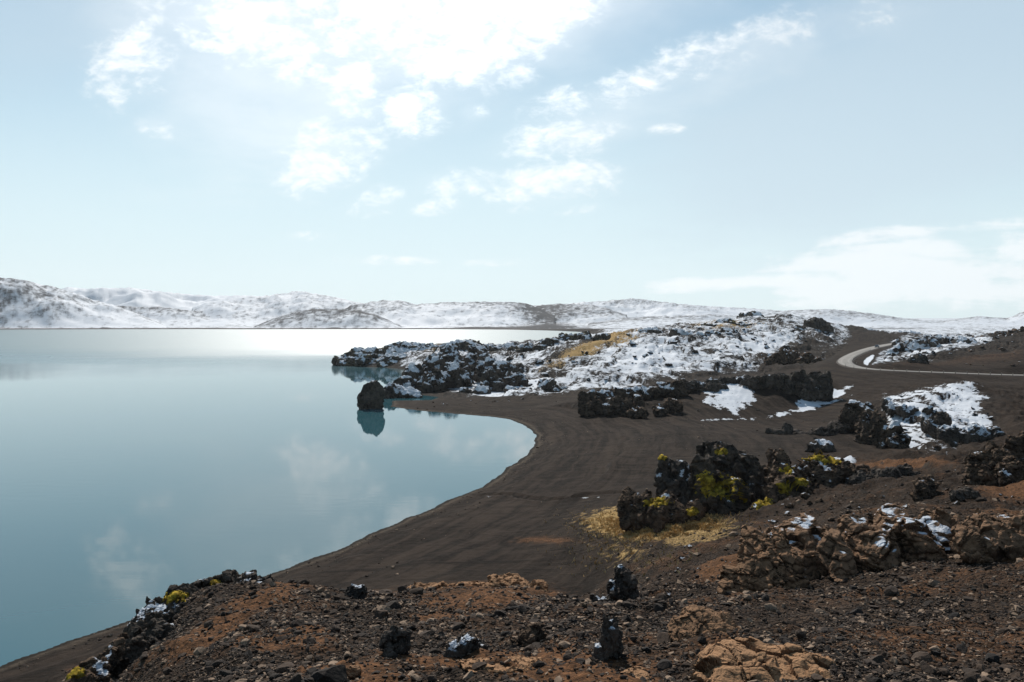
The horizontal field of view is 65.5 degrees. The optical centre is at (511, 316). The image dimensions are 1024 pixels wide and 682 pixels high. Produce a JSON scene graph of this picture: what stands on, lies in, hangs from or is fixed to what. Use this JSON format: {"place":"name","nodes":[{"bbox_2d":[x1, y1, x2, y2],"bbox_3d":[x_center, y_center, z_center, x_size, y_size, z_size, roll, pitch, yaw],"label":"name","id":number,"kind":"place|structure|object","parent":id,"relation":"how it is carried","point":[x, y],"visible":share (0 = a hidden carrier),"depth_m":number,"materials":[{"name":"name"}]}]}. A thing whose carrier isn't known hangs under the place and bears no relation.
{"place":"outdoors","nodes":[
{"label":"outdoors","id":0,"kind":"place"},
{"bbox_2d":[0,329,580,666],"bbox_3d":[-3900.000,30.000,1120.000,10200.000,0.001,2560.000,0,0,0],"label":"lake","id":1,"kind":"structure","parent":0,"point":[137,466],"depth_m":167.91,"materials":[{"name":"teal liquid"}]},
{"bbox_2d":[357,380,384,408],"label":"sea stack","id":2,"kind":"object","parent":1,"relation":"in","point":[371,394],"visible":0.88,"depth_m":257.75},
{"bbox_2d":[384,383,422,398],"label":"shore rock","id":3,"kind":"object","parent":1,"relation":"in","point":[393,390],"visible":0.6,"depth_m":293.43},
{"bbox_2d":[0,314,1023,681],"bbox_3d":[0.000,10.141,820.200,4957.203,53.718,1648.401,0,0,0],"label":"ground","id":4,"kind":"structure","parent":0,"point":[578,468],"depth_m":106.76,"materials":[{"name":"soil"}]},
{"bbox_2d":[63,633,128,681],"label":"leaning slab","id":5,"kind":"structure","parent":4,"relation":"on","point":[101,667],"depth_m":27.29,"materials":[{"name":"stone"}]},
{"bbox_2d":[163,667,172,674],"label":"stone","id":6,"kind":"object","parent":4,"relation":"on","point":[167,670],"visible":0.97,"depth_m":23.37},
{"bbox_2d":[110,569,280,680],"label":"edge crag","id":7,"kind":"structure","parent":4,"relation":"on","point":[148,626],"depth_m":33.63,"materials":[{"name":"stone"}]},
{"bbox_2d":[193,647,206,655],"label":"stone","id":8,"kind":"object","parent":4,"relation":"on","point":[198,650],"visible":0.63,"depth_m":24.00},
{"bbox_2d":[211,659,223,667],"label":"stone","id":9,"kind":"object","parent":4,"relation":"on","point":[216,664],"visible":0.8,"depth_m":21.21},
{"bbox_2d":[219,670,232,676],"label":"stone","id":10,"kind":"object","parent":4,"relation":"on","point":[225,672],"visible":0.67,"depth_m":15.90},
{"bbox_2d":[220,675,233,681],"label":"stone","id":11,"kind":"object","parent":4,"relation":"on","point":[226,678],"visible":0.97,"depth_m":15.29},
{"bbox_2d":[246,624,259,630],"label":"stone","id":12,"kind":"object","parent":4,"relation":"on","point":[253,627],"visible":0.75,"depth_m":25.53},
{"bbox_2d":[269,673,279,679],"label":"stone","id":13,"kind":"object","parent":4,"relation":"on","point":[272,676],"visible":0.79,"depth_m":12.43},
{"bbox_2d":[275,635,287,641],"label":"stone","id":14,"kind":"object","parent":4,"relation":"on","point":[280,638],"visible":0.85,"depth_m":22.15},
{"bbox_2d":[275,661,295,673],"bbox_3d":[-4.498,6.995,15.787,0.365,0.205,0.314,0,0,40],"label":"stone","id":15,"kind":"object","parent":4,"relation":"on","point":[282,668],"visible":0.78,"depth_m":15.73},
{"bbox_2d":[289,673,300,681],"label":"stone","id":16,"kind":"object","parent":4,"relation":"on","point":[296,677],"visible":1,"depth_m":12.15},
{"bbox_2d":[290,619,304,626],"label":"stone","id":17,"kind":"object","parent":4,"relation":"on","point":[301,622],"visible":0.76,"depth_m":23.37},
{"bbox_2d":[302,638,316,643],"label":"stone","id":18,"kind":"object","parent":4,"relation":"on","point":[308,640],"visible":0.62,"depth_m":20.48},
{"bbox_2d":[307,667,318,674],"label":"stone","id":19,"kind":"object","parent":4,"relation":"on","point":[311,670],"visible":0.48,"depth_m":12.79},
{"bbox_2d":[314,654,322,661],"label":"stone","id":20,"kind":"object","parent":4,"relation":"on","point":[318,658],"visible":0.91,"depth_m":19.04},
{"bbox_2d":[310,665,347,681],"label":"stone","id":21,"kind":"object","parent":4,"relation":"on","point":[337,673],"visible":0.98,"depth_m":12.46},
{"bbox_2d":[334,593,344,599],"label":"stone","id":22,"kind":"object","parent":4,"relation":"on","point":[339,596],"visible":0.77,"depth_m":33.44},
{"bbox_2d":[346,664,361,679],"bbox_3d":[-2.910,6.479,14.359,0.412,0.332,0.468,0,0,0],"label":"earthy rock","id":23,"kind":"object","parent":4,"relation":"on","point":[353,671],"visible":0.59,"depth_m":14.29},
{"bbox_2d":[343,584,367,597],"bbox_3d":[-6.842,12.022,34.749,1.074,0.696,0.873,0,0,-21],"label":"snow dusted rock","id":24,"kind":"object","parent":4,"relation":"on","point":[354,590],"visible":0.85,"depth_m":34.58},
{"bbox_2d":[374,610,387,618],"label":"stone","id":25,"kind":"object","parent":4,"relation":"on","point":[379,614],"visible":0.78,"depth_m":29.90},
{"bbox_2d":[377,605,390,611],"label":"stone","id":26,"kind":"object","parent":4,"relation":"on","point":[382,607],"visible":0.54,"depth_m":30.87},
{"bbox_2d":[385,600,401,608],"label":"stone","id":27,"kind":"object","parent":4,"relation":"on","point":[395,604],"visible":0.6,"depth_m":31.61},
{"bbox_2d":[378,625,411,657],"bbox_3d":[-2.373,6.607,16.176,0.531,0.628,0.714,0,0,43],"label":"split rock","id":28,"kind":"object","parent":4,"relation":"on","point":[394,640],"visible":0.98,"depth_m":16.09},
{"bbox_2d":[408,588,422,593],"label":"stone","id":29,"kind":"object","parent":4,"relation":"on","point":[416,590],"visible":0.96,"depth_m":36.04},
{"bbox_2d":[410,673,422,680],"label":"stone","id":30,"kind":"object","parent":4,"relation":"on","point":[415,677],"visible":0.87,"depth_m":13.71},
{"bbox_2d":[331,339,519,366],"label":"peninsula point","id":31,"kind":"structure","parent":4,"relation":"on","point":[392,353],"depth_m":488.05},
{"bbox_2d":[419,630,434,637],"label":"stone","id":32,"kind":"object","parent":4,"relation":"on","point":[424,633],"visible":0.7,"depth_m":22.18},
{"bbox_2d":[427,675,436,681],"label":"stone","id":33,"kind":"object","parent":4,"relation":"on","point":[430,678],"visible":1,"depth_m":13.61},
{"bbox_2d":[393,344,476,392],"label":"split crag","id":34,"kind":"structure","parent":4,"relation":"on","point":[446,366],"depth_m":326.06,"materials":[{"name":"stone"}]},
{"bbox_2d":[429,648,440,653],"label":"stone","id":35,"kind":"object","parent":4,"relation":"on","point":[435,650],"visible":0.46,"depth_m":18.74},
{"bbox_2d":[451,622,465,630],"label":"stone","id":36,"kind":"object","parent":4,"relation":"on","point":[457,626],"visible":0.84,"depth_m":23.29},
{"bbox_2d":[443,633,487,657],"bbox_3d":[-0.925,6.830,16.429,1.034,0.514,0.529,0,0,-25],"label":"capped rock","id":37,"kind":"object","parent":4,"relation":"on","point":[466,644],"visible":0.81,"depth_m":16.27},
{"bbox_2d":[463,670,473,680],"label":"stone","id":38,"kind":"object","parent":4,"relation":"on","point":[469,674],"visible":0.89,"depth_m":13.36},
{"bbox_2d":[407,572,548,591],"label":"rust ledge","id":39,"kind":"object","parent":4,"relation":"on","point":[507,579],"visible":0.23,"depth_m":42.88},
{"bbox_2d":[471,661,486,669],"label":"stone","id":40,"kind":"object","parent":4,"relation":"on","point":[477,665],"visible":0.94,"depth_m":13.59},
{"bbox_2d":[462,344,528,387],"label":"gully crag","id":41,"kind":"structure","parent":4,"relation":"on","point":[487,370],"depth_m":337.41,"materials":[{"name":"stone"}]},
{"bbox_2d":[458,655,542,672],"bbox_3d":[-0.157,6.071,13.853,1.519,0.224,0.811,0,0,-10],"label":"flat rust rock","id":42,"kind":"object","parent":4,"relation":"on","point":[524,663],"visible":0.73,"depth_m":13.82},
{"bbox_2d":[533,660,543,666],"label":"stone","id":43,"kind":"object","parent":42,"relation":"on","point":[538,663],"visible":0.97,"depth_m":13.77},
{"bbox_2d":[494,610,506,616],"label":"stone","id":44,"kind":"object","parent":4,"relation":"on","point":[501,613],"visible":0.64,"depth_m":24.80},
{"bbox_2d":[456,378,567,393],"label":"shore crag","id":45,"kind":"structure","parent":4,"relation":"on","point":[547,385],"depth_m":305.65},
{"bbox_2d":[505,622,546,647],"bbox_3d":[0.364,7.559,18.650,1.037,0.609,0.659,0,0,-36],"label":"tilted rock","id":46,"kind":"object","parent":4,"relation":"on","point":[531,633],"visible":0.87,"depth_m":18.67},
{"bbox_2d":[523,644,534,650],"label":"stone","id":47,"kind":"object","parent":4,"relation":"on","point":[530,647],"visible":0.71,"depth_m":17.25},
{"bbox_2d":[46,460,1023,681],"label":"gravel","id":48,"kind":"structure","parent":4,"relation":"on","point":[244,669],"depth_m":24.55,"materials":[{"name":"gravel"}]},
{"bbox_2d":[507,331,610,352],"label":"ridge crag","id":49,"kind":"structure","parent":4,"relation":"on","point":[542,344],"depth_m":472.78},
{"bbox_2d":[558,641,570,647],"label":"stone","id":50,"kind":"object","parent":4,"relation":"on","point":[563,644],"visible":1,"depth_m":16.60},
{"bbox_2d":[563,653,573,660],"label":"stone","id":51,"kind":"object","parent":4,"relation":"on","point":[567,656],"visible":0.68,"depth_m":15.19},
{"bbox_2d":[576,632,584,638],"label":"stone","id":52,"kind":"object","parent":4,"relation":"on","point":[580,634],"visible":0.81,"depth_m":17.21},
{"bbox_2d":[589,593,610,602],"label":"rock","id":53,"kind":"object","parent":4,"relation":"on","point":[593,598],"visible":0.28,"depth_m":47.18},
{"bbox_2d":[591,614,623,660],"bbox_3d":[1.820,6.177,15.227,0.719,0.923,0.434,0,0,-32],"label":"rock pinnacle","id":54,"kind":"object","parent":4,"relation":"on","point":[609,645],"visible":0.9,"depth_m":15.11,"materials":[{"name":"stone"}]},
{"bbox_2d":[593,666,649,680],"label":"rock","id":55,"kind":"object","parent":4,"relation":"on","point":[639,672],"visible":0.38,"depth_m":13.16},
{"bbox_2d":[606,564,639,601],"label":"dark boulder","id":56,"kind":"object","parent":4,"relation":"on","point":[622,584],"visible":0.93,"depth_m":45.28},
{"bbox_2d":[620,601,633,607],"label":"stone","id":57,"kind":"object","parent":4,"relation":"on","point":[627,604],"visible":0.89,"depth_m":29.13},
{"bbox_2d":[577,378,689,416],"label":"lava chain","id":58,"kind":"object","parent":4,"relation":"on","point":[617,401],"visible":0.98,"depth_m":228.28,"materials":[{"name":"stone"}]},
{"bbox_2d":[626,406,647,418],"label":"fallen block","id":59,"kind":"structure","parent":4,"relation":"on","point":[641,412],"depth_m":216.90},
{"bbox_2d":[638,326,662,333],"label":"lone crag","id":60,"kind":"structure","parent":4,"relation":"on","point":[656,330],"depth_m":507.33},
{"bbox_2d":[653,603,662,612],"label":"stone","id":61,"kind":"object","parent":4,"relation":"on","point":[657,607],"visible":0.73,"depth_m":28.60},
{"bbox_2d":[544,504,774,582],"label":"grass","id":62,"kind":"structure","parent":4,"relation":"on","point":[674,529],"depth_m":89.77,"materials":[{"name":"plant"}]},
{"bbox_2d":[617,486,705,532],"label":"rubble heap","id":63,"kind":"object","parent":4,"relation":"on","point":[638,510],"visible":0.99,"depth_m":91.92,"materials":[{"name":"stone"}]},
{"bbox_2d":[656,593,666,599],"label":"stone","id":64,"kind":"object","parent":4,"relation":"on","point":[663,596],"visible":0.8,"depth_m":29.63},
{"bbox_2d":[656,659,671,670],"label":"stone","id":65,"kind":"object","parent":4,"relation":"on","point":[662,664],"visible":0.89,"depth_m":13.72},
{"bbox_2d":[657,632,671,642],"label":"stone","id":66,"kind":"object","parent":4,"relation":"on","point":[662,637],"visible":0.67,"depth_m":16.49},
{"bbox_2d":[651,397,683,415],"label":"scree rock","id":67,"kind":"object","parent":4,"relation":"on","point":[672,405],"visible":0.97,"depth_m":222.31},
{"bbox_2d":[653,454,691,506],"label":"lava block","id":68,"kind":"structure","parent":4,"relation":"on","point":[671,475],"depth_m":98.53,"materials":[{"name":"stone"}]},
{"bbox_2d":[697,636,705,643],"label":"stone","id":69,"kind":"object","parent":4,"relation":"on","point":[701,640],"visible":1,"depth_m":15.93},
{"bbox_2d":[667,327,740,339],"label":"snow slope crag","id":70,"kind":"structure","parent":4,"relation":"on","point":[679,332],"depth_m":476.15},
{"bbox_2d":[666,605,742,641],"bbox_3d":[3.979,6.608,16.975,1.858,0.653,1.283,0,0,-25],"label":"orange mound","id":71,"kind":"object","parent":4,"relation":"on","point":[690,621],"visible":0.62,"depth_m":16.88,"materials":[{"name":"stone"}]},
{"bbox_2d":[678,374,751,392],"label":"lava crest","id":72,"kind":"object","parent":4,"relation":"on","point":[717,384],"visible":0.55,"depth_m":256.11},
{"bbox_2d":[686,440,767,515],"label":"lava crag","id":73,"kind":"structure","parent":4,"relation":"on","point":[725,478],"depth_m":96.80,"materials":[{"name":"stone"}]},
{"bbox_2d":[701,318,766,326],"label":"hill top rocks","id":74,"kind":"object","parent":4,"relation":"on","point":[730,321],"visible":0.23,"depth_m":550.21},
{"bbox_2d":[736,311,765,317],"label":"summit rock","id":75,"kind":"object","parent":4,"relation":"on","point":[753,313],"visible":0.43,"depth_m":658.31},
{"bbox_2d":[744,485,777,513],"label":"mossy step","id":76,"kind":"object","parent":4,"relation":"on","point":[770,494],"visible":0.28,"depth_m":88.88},
{"bbox_2d":[717,525,809,594],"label":"brown slab","id":77,"kind":"structure","parent":4,"relation":"on","point":[768,561],"depth_m":38.65,"materials":[{"name":"stone"}]},
{"bbox_2d":[691,636,836,681],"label":"brown boulder","id":78,"kind":"object","parent":4,"relation":"on","point":[738,659],"visible":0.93,"depth_m":13.29,"materials":[{"name":"stone"}]},
{"bbox_2d":[764,603,777,611],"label":"stone","id":79,"kind":"object","parent":4,"relation":"on","point":[770,606],"visible":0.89,"depth_m":28.23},
{"bbox_2d":[740,369,833,401],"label":"lava wall","id":80,"kind":"structure","parent":4,"relation":"on","point":[814,386],"depth_m":250.55,"materials":[{"name":"stone"}]},
{"bbox_2d":[772,422,807,434],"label":"lava spire","id":81,"kind":"structure","parent":4,"relation":"on","point":[786,428],"depth_m":181.96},
{"bbox_2d":[763,347,824,365],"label":"brown crag","id":82,"kind":"structure","parent":4,"relation":"on","point":[783,356],"depth_m":371.53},
{"bbox_2d":[795,630,805,638],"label":"stone","id":83,"kind":"object","parent":4,"relation":"on","point":[800,634],"visible":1,"depth_m":17.30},
{"bbox_2d":[792,317,834,332],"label":"hill crag","id":84,"kind":"structure","parent":4,"relation":"on","point":[819,323],"depth_m":561.71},
{"bbox_2d":[763,448,870,502],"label":"lava ledge","id":85,"kind":"object","parent":4,"relation":"on","point":[783,477],"visible":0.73,"depth_m":95.66,"materials":[{"name":"stone"}]},
{"bbox_2d":[811,673,824,681],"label":"stone","id":86,"kind":"object","parent":4,"relation":"on","point":[816,677],"visible":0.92,"depth_m":12.63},
{"bbox_2d":[805,439,835,451],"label":"snowy flat rock","id":87,"kind":"object","parent":4,"relation":"on","point":[823,445],"visible":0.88,"depth_m":150.58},
{"bbox_2d":[816,636,825,644],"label":"stone","id":88,"kind":"object","parent":4,"relation":"on","point":[819,639],"visible":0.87,"depth_m":16.60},
{"bbox_2d":[808,420,852,435],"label":"black point","id":89,"kind":"structure","parent":4,"relation":"on","point":[834,427],"depth_m":177.96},
{"bbox_2d":[850,608,862,614],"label":"stone","id":90,"kind":"object","parent":4,"relation":"on","point":[856,611],"visible":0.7,"depth_m":27.59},
{"bbox_2d":[763,503,963,582],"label":"brown ridge","id":91,"kind":"structure","parent":4,"relation":"on","point":[886,536],"depth_m":40.95,"materials":[{"name":"stone"}]},
{"bbox_2d":[838,401,910,448],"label":"mound crag","id":92,"kind":"structure","parent":4,"relation":"on","point":[867,424],"depth_m":162.76,"materials":[{"name":"stone"}]},
{"bbox_2d":[867,677,881,681],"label":"stone","id":93,"kind":"object","parent":4,"relation":"on","point":[876,679],"visible":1,"depth_m":12.69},
{"bbox_2d":[869,655,885,662],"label":"stone","id":94,"kind":"object","parent":4,"relation":"on","point":[877,658],"visible":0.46,"depth_m":14.13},
{"bbox_2d":[876,649,886,656],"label":"stone","id":95,"kind":"object","parent":4,"relation":"on","point":[881,652],"visible":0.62,"depth_m":14.96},
{"bbox_2d":[845,463,919,484],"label":"lava bench","id":96,"kind":"object","parent":4,"relation":"on","point":[861,476],"visible":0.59,"depth_m":93.17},
{"bbox_2d":[884,586,898,595],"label":"stone","id":97,"kind":"object","parent":4,"relation":"on","point":[890,590],"visible":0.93,"depth_m":30.34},
{"bbox_2d":[881,397,918,418],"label":"mound top rock","id":98,"kind":"object","parent":4,"relation":"on","point":[891,408],"visible":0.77,"depth_m":192.10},
{"bbox_2d":[907,353,928,363],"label":"cave rock","id":99,"kind":"object","parent":4,"relation":"on","point":[919,358],"visible":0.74,"depth_m":329.20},
{"bbox_2d":[911,651,932,661],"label":"stone","id":100,"kind":"object","parent":4,"relation":"on","point":[922,655],"visible":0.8,"depth_m":14.41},
{"bbox_2d":[909,474,940,500],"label":"flat rock","id":101,"kind":"object","parent":4,"relation":"on","point":[925,486],"visible":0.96,"depth_m":66.28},
{"bbox_2d":[919,660,935,674],"bbox_3d":[7.274,6.185,13.928,0.235,0.188,0.335,5,21,-5],"label":"stone","id":102,"kind":"object","parent":4,"relation":"on","point":[926,667],"visible":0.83,"depth_m":13.89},
{"bbox_2d":[883,334,977,355],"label":"roadside crag","id":103,"kind":"structure","parent":4,"relation":"on","point":[919,344],"depth_m":401.68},
{"bbox_2d":[928,580,939,586],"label":"stone","id":104,"kind":"object","parent":4,"relation":"on","point":[933,582],"visible":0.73,"depth_m":32.86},
{"bbox_2d":[938,668,951,675],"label":"stone","id":105,"kind":"object","parent":4,"relation":"on","point":[944,671],"visible":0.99,"depth_m":13.70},
{"bbox_2d":[948,612,959,617],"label":"stone","id":106,"kind":"object","parent":4,"relation":"on","point":[954,614],"visible":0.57,"depth_m":22.27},
{"bbox_2d":[956,644,967,651],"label":"stone","id":107,"kind":"object","parent":4,"relation":"on","point":[960,647],"visible":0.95,"depth_m":15.70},
{"bbox_2d":[919,405,1005,446],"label":"mound rocks","id":108,"kind":"object","parent":4,"relation":"on","point":[935,424],"visible":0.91,"depth_m":157.73,"materials":[{"name":"stone"}]},
{"bbox_2d":[949,487,980,501],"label":"slope rock","id":109,"kind":"object","parent":4,"relation":"on","point":[963,494],"visible":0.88,"depth_m":62.10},
{"bbox_2d":[962,667,979,675],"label":"stone","id":110,"kind":"object","parent":4,"relation":"on","point":[965,670],"visible":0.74,"depth_m":13.50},
{"bbox_2d":[963,672,980,681],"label":"stone","id":111,"kind":"object","parent":4,"relation":"on","point":[969,676],"visible":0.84,"depth_m":12.56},
{"bbox_2d":[976,663,985,671],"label":"stone","id":112,"kind":"object","parent":4,"relation":"on","point":[980,667],"visible":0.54,"depth_m":13.69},
{"bbox_2d":[949,507,1023,563],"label":"round outcrop","id":113,"kind":"object","parent":4,"relation":"on","point":[980,536],"visible":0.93,"depth_m":38.16,"materials":[{"name":"stone"}]},
{"bbox_2d":[985,653,999,662],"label":"stone","id":114,"kind":"object","parent":4,"relation":"on","point":[992,657],"visible":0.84,"depth_m":14.94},
{"bbox_2d":[962,431,1023,486],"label":"brown cliff","id":115,"kind":"structure","parent":4,"relation":"on","point":[993,463],"depth_m":72.07,"materials":[{"name":"stone"}]},
{"bbox_2d":[972,326,1023,337],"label":"brown bank","id":116,"kind":"structure","parent":4,"relation":"on","point":[1008,332],"depth_m":447.55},
{"bbox_2d":[996,627,1009,633],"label":"stone","id":117,"kind":"object","parent":4,"relation":"on","point":[1002,630],"visible":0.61,"depth_m":18.45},
{"bbox_2d":[1009,672,1023,678],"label":"stone","id":118,"kind":"object","parent":4,"relation":"on","point":[1015,674],"visible":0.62,"depth_m":12.34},
{"bbox_2d":[0,277,1023,330],"bbox_3d":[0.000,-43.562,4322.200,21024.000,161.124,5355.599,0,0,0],"label":"hills","id":119,"kind":"structure","parent":0,"point":[24,304],"depth_m":2267.78,"materials":[{"name":"snow"}]},
{"bbox_2d":[0,0,1023,317],"label":"sky","id":120,"kind":"structure","parent":0,"point":[863,156],"materials":[{"name":"blue"}]},
{"bbox_2d":[836,343,1023,376],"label":"road","id":121,"kind":"structure","parent":0,"point":[848,360],"depth_m":320.12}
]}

